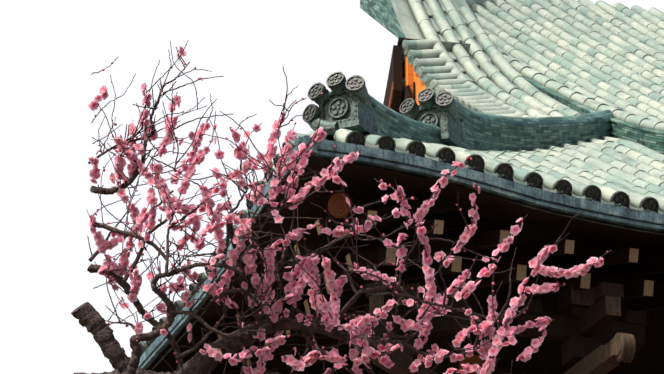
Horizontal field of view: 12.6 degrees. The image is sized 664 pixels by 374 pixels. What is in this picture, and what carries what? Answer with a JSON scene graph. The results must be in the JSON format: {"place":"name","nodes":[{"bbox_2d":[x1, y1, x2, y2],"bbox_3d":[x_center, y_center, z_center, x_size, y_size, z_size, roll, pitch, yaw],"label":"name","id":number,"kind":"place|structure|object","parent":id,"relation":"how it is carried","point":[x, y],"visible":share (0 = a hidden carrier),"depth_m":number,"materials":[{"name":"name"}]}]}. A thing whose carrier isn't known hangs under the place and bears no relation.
{"place":"outdoors","nodes":[
{"label":"outdoors","id":0,"kind":"place"},
{"bbox_2d":[0,0,663,373],"label":"sky","id":1,"kind":"structure","parent":0,"point":[50,50],"materials":[{"name":"white"}]},
{"bbox_2d":[399,38,470,113],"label":"gable verge tiles","id":2,"kind":"object","parent":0,"point":[448,46],"depth_m":38.40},
{"bbox_2d":[453,367,556,373],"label":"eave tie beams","id":3,"kind":"structure","parent":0,"point":[502,371],"depth_m":30.57,"materials":[{"name":"brown wood"}]},
{"label":"ground","id":4,"kind":"structure","parent":0,"visible":0},
{"bbox_2d":[71,41,610,373],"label":"tree branches","id":5,"kind":"object","parent":4,"relation":"on","point":[91,319],"visible":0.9,"depth_m":6.96,"materials":[{"name":"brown plant"}]},
{"bbox_2d":[88,46,607,373],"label":"pink blossoms","id":6,"kind":"object","parent":5,"relation":"attached to","point":[295,286],"visible":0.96,"depth_m":6.92,"materials":[{"name":"pink plant"}]},
{"bbox_2d":[373,238,663,373],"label":"shrine body","id":7,"kind":"object","parent":4,"relation":"on","point":[648,358],"visible":0.2,"depth_m":31.23,"materials":[{"name":"brown wood"}]},
{"bbox_2d":[328,192,480,237],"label":"roof beam","id":8,"kind":"structure","parent":7,"relation":"attached to","point":[338,202],"depth_m":28.55,"materials":[{"name":"brown wood"}]},
{"bbox_2d":[211,197,663,373],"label":"eave rafters","id":9,"kind":"object","parent":7,"relation":"attached to","point":[641,295],"visible":0.5,"depth_m":29.76,"materials":[{"name":"brown wood"}]},
{"bbox_2d":[297,0,477,140],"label":"roof deck","id":10,"kind":"structure","parent":9,"relation":"on","point":[407,21],"depth_m":38.86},
{"bbox_2d":[302,72,378,137],"bbox_3d":[0.143,-0.713,28.984,0.681,0.631,0.729,-10,-23,25],"label":"ridge-end ornament","id":11,"kind":"object","parent":10,"relation":"on","point":[349,104],"visible":0.94,"depth_m":28.75,"materials":[{"name":"grey ceramic"}]},
{"bbox_2d":[144,0,663,342],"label":"roof tiles","id":12,"kind":"object","parent":10,"relation":"on","point":[605,53],"visible":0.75,"depth_m":38.49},
{"bbox_2d":[129,131,658,357],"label":"eave end tiles","id":13,"kind":"object","parent":12,"relation":"attached to","point":[448,155],"visible":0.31,"depth_m":28.57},
{"bbox_2d":[383,37,442,114],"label":"gable wall","id":14,"kind":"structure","parent":10,"relation":"attached to","point":[396,95],"depth_m":37.98,"materials":[{"name":"orange wood"}]},
{"bbox_2d":[399,88,464,147],"bbox_3d":[1.103,-0.647,30.899,0.607,0.585,0.729,-10,-23,25],"label":"ridge-end ornament","id":15,"kind":"object","parent":10,"relation":"on","point":[439,110],"visible":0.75,"depth_m":30.68,"materials":[{"name":"grey ceramic"}]},
{"bbox_2d":[360,0,663,154],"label":"roof ridges","id":16,"kind":"object","parent":10,"relation":"on","point":[483,131],"visible":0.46,"depth_m":33.09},
{"bbox_2d":[500,51,663,131],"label":"roof ridge tiles","id":17,"kind":"object","parent":16,"relation":"on","point":[567,92],"visible":0.27,"depth_m":36.41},
{"bbox_2d":[365,142,663,213],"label":"roof tiles","id":18,"kind":"object","parent":10,"relation":"on","point":[512,179],"visible":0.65,"depth_m":28.48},
{"bbox_2d":[379,0,658,213],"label":"roof tiles","id":19,"kind":"object","parent":10,"relation":"on","point":[437,29],"visible":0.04,"depth_m":38.65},
{"bbox_2d":[137,135,663,370],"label":"roof eave edge","id":20,"kind":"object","parent":9,"relation":"attached to","point":[430,168],"depth_m":28.49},
{"bbox_2d":[146,157,663,372],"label":"eave soffit","id":21,"kind":"structure","parent":9,"relation":"attached to","point":[359,180],"depth_m":29.39,"materials":[{"name":"brown wood"}]},
{"bbox_2d":[347,282,646,373],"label":"eave brackets","id":22,"kind":"object","parent":7,"relation":"attached to","point":[590,333],"visible":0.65,"depth_m":29.26,"materials":[{"name":"brown wood"}]}
]}

